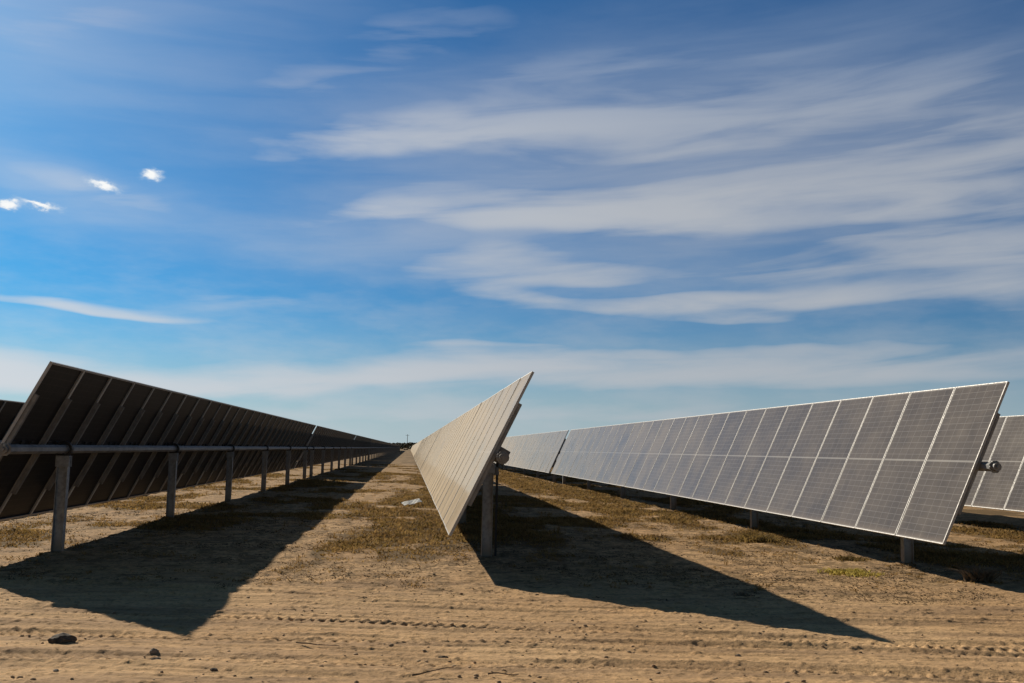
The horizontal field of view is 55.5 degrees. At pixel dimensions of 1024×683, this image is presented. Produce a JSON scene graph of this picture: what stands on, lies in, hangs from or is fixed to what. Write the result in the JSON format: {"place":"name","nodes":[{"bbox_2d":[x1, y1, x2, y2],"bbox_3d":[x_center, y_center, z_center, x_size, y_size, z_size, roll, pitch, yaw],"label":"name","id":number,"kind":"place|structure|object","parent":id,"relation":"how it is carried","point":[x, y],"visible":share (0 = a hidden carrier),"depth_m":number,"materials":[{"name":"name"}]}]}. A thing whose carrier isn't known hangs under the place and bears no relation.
{"place":"outdoors","nodes":[
{"label":"outdoors","id":0,"kind":"place"},
{"bbox_2d":[0,448,1023,682],"bbox_3d":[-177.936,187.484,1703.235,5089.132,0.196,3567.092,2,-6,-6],"label":"ground","id":1,"kind":"structure","parent":0,"point":[187,616],"depth_m":10.20,"materials":[{"name":"soil"}]},
{"bbox_2d":[0,399,24,442],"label":"solar tracker","id":2,"kind":"object","parent":1,"relation":"on","point":[9,411],"visible":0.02,"depth_m":26.83,"materials":[{"name":"glass"}]},
{"bbox_2d":[48,632,76,643],"bbox_3d":[-3.718,2.460,8.062,0.184,0.095,0.198,-3,-7,32],"label":"rock","id":3,"kind":"object","parent":1,"relation":"on","point":[63,638],"visible":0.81,"depth_m":8.01,"materials":[{"name":"grey stone"}]},
{"bbox_2d":[149,648,158,653],"bbox_3d":[-2.788,2.407,7.587,0.073,0.039,0.058,2,-6,-6],"label":"rock","id":4,"kind":"object","parent":1,"relation":"on","point":[152,650],"visible":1,"depth_m":7.57,"materials":[{"name":"grey stone"}]},
{"bbox_2d":[0,361,315,551],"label":"solar tracker","id":5,"kind":"object","parent":1,"relation":"on","point":[75,437],"visible":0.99,"depth_m":17.29,"materials":[{"name":"glass"}]},
{"bbox_2d":[296,642,338,645],"bbox_3d":[-1.613,2.490,8.011,0.421,0.030,0.071,-1,-7,22],"label":"stick","id":6,"kind":"object","parent":1,"relation":"on","point":[315,644],"visible":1,"depth_m":8.03,"materials":[{"name":"brown wood"}]},
{"bbox_2d":[294,426,355,476],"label":"solar tracker","id":7,"kind":"object","parent":1,"relation":"on","point":[325,445],"visible":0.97,"depth_m":59.87,"materials":[{"name":"glass"}]},
{"bbox_2d":[346,435,371,464],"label":"solar tracker","id":8,"kind":"object","parent":1,"relation":"on","point":[360,445],"visible":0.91,"depth_m":99.89,"materials":[{"name":"glass"}]},
{"bbox_2d":[364,439,380,459],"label":"solar tracker","id":9,"kind":"object","parent":1,"relation":"on","point":[373,446],"visible":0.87,"depth_m":136.21,"materials":[{"name":"black glass"}]},
{"bbox_2d":[375,441,385,456],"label":"solar tracker","id":10,"kind":"object","parent":1,"relation":"on","point":[381,448],"visible":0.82,"depth_m":172.54,"materials":[{"name":"black glass"}]},
{"bbox_2d":[384,442,389,454],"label":"solar tracker","id":11,"kind":"object","parent":1,"relation":"on","point":[386,448],"visible":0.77,"depth_m":211.49,"materials":[{"name":"black glass"}]},
{"bbox_2d":[388,443,391,453],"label":"solar tracker","id":12,"kind":"object","parent":1,"relation":"on","point":[389,448],"visible":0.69,"depth_m":245.07,"materials":[{"name":"black glass"}]},
{"bbox_2d":[392,442,415,449],"bbox_3d":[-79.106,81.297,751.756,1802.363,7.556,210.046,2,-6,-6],"label":"distant scrub","id":13,"kind":"object","parent":1,"relation":"on","point":[408,446],"visible":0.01,"depth_m":714.37,"materials":[{"name":"green plant"}]},
{"bbox_2d":[413,440,421,456],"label":"solar tracker","id":14,"kind":"object","parent":1,"relation":"on","point":[416,448],"visible":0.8,"depth_m":135.59,"materials":[{"name":"beige glass"}]},
{"bbox_2d":[414,436,427,459],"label":"solar tracker","id":15,"kind":"object","parent":1,"relation":"on","point":[419,448],"visible":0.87,"depth_m":97.98,"materials":[{"name":"glass"}]},
{"bbox_2d":[415,428,440,469],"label":"solar tracker","id":16,"kind":"object","parent":1,"relation":"on","point":[426,449],"visible":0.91,"depth_m":59.30,"materials":[{"name":"glass"}]},
{"bbox_2d":[412,667,453,675],"bbox_3d":[-0.562,2.349,6.939,0.302,0.058,0.073,2,-6,-10],"label":"stick","id":17,"kind":"object","parent":1,"relation":"on","point":[430,671],"visible":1,"depth_m":6.93,"materials":[{"name":"brown wood"}]},
{"bbox_2d":[420,371,533,556],"bbox_3d":[-2.142,3.795,30.450,1.078,2.981,36.596,2,-6,-6],"label":"solar tracker","id":18,"kind":"object","parent":1,"relation":"on","point":[458,469],"visible":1,"depth_m":15.24,"materials":[{"name":"metal"}]},
{"bbox_2d":[488,672,518,674],"bbox_3d":[-0.062,2.358,6.915,0.223,0.040,0.100,1,-6,2],"label":"stick","id":19,"kind":"object","parent":1,"relation":"on","point":[502,673],"visible":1,"depth_m":6.92,"materials":[{"name":"brown wood"}]},
{"bbox_2d":[0,510,1017,605],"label":"dead stems","id":20,"kind":"object","parent":1,"relation":"on","point":[92,513],"visible":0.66,"depth_m":13.98,"materials":[{"name":"brown plant"}]},
{"bbox_2d":[0,464,1023,576],"bbox_3d":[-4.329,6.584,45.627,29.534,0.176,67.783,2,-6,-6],"label":"dry grass","id":21,"kind":"structure","parent":1,"relation":"on","point":[541,521],"depth_m":22.51,"materials":[{"name":"brown plant"}]},
{"bbox_2d":[401,498,421,505],"bbox_3d":[-2.793,4.471,27.122,0.520,0.052,0.340,-9,7,-22],"label":"white scrap","id":22,"kind":"object","parent":21,"relation":"on","point":[414,501],"visible":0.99,"depth_m":27.13,"materials":[{"name":"white paper"}]},
{"bbox_2d":[0,474,1023,591],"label":"withered tufts","id":23,"kind":"object","parent":1,"relation":"on","point":[556,559],"visible":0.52,"depth_m":15.87,"materials":[{"name":"brown plant"}]},
{"bbox_2d":[1,507,1023,682],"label":"pebbles","id":24,"kind":"object","parent":1,"relation":"on","point":[476,675],"visible":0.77,"depth_m":9.55,"materials":[{"name":"stone"}]},
{"bbox_2d":[494,430,568,481],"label":"solar tracker","id":25,"kind":"object","parent":1,"relation":"on","point":[538,452],"visible":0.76,"depth_m":57.92,"materials":[{"name":"metal"}]},
{"bbox_2d":[726,531,782,542],"bbox_3d":[4.573,3.710,18.471,1.300,0.198,1.177,2,-6,-6],"label":"weed clump","id":26,"kind":"object","parent":1,"relation":"on","point":[755,538],"visible":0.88,"depth_m":18.33,"materials":[{"name":"plant"}]},
{"bbox_2d":[551,381,1009,563],"bbox_3d":[4.305,3.950,30.717,1.029,2.999,36.596,2,-6,-6],"label":"solar tracker","id":27,"kind":"object","parent":1,"relation":"on","point":[906,467],"visible":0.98,"depth_m":17.55,"materials":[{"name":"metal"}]},
{"bbox_2d":[832,554,868,561],"bbox_3d":[5.378,3.463,15.552,0.573,0.088,0.712,-2,-7,27],"label":"weed clump","id":28,"kind":"object","parent":1,"relation":"on","point":[849,558],"visible":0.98,"depth_m":15.50,"materials":[{"name":"plant"}]},
{"bbox_2d":[817,567,884,576],"bbox_3d":[4.762,3.264,13.832,0.949,0.092,1.036,2,-6,-6],"label":"yellow weed","id":29,"kind":"object","parent":1,"relation":"on","point":[850,572],"visible":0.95,"depth_m":13.73,"materials":[{"name":"yellow plant"}]},
{"bbox_2d":[948,563,1019,583],"bbox_3d":[6.310,3.159,13.278,1.115,0.247,1.070,2,-6,-6],"label":"grey weed","id":30,"kind":"object","parent":1,"relation":"on","point":[977,575],"visible":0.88,"depth_m":13.15,"materials":[{"name":"plant"}]},
{"bbox_2d":[964,415,1023,511],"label":"solar tracker","id":31,"kind":"object","parent":1,"relation":"on","point":[1003,489],"visible":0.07,"depth_m":22.79,"materials":[{"name":"metal"}]},
{"bbox_2d":[0,0,1023,442],"label":"sky","id":32,"kind":"structure","parent":0,"point":[373,219],"materials":[{"name":"blue"}]},
{"bbox_2d":[731,591,752,596],"bbox_3d":[2.695,2.963,11.447,0.261,0.053,0.310,2,-6,-6],"label":"dry weed","id":33,"kind":"object","parent":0,"point":[744,594],"visible":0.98,"depth_m":11.44,"materials":[{"name":"brown plant"}]}
]}

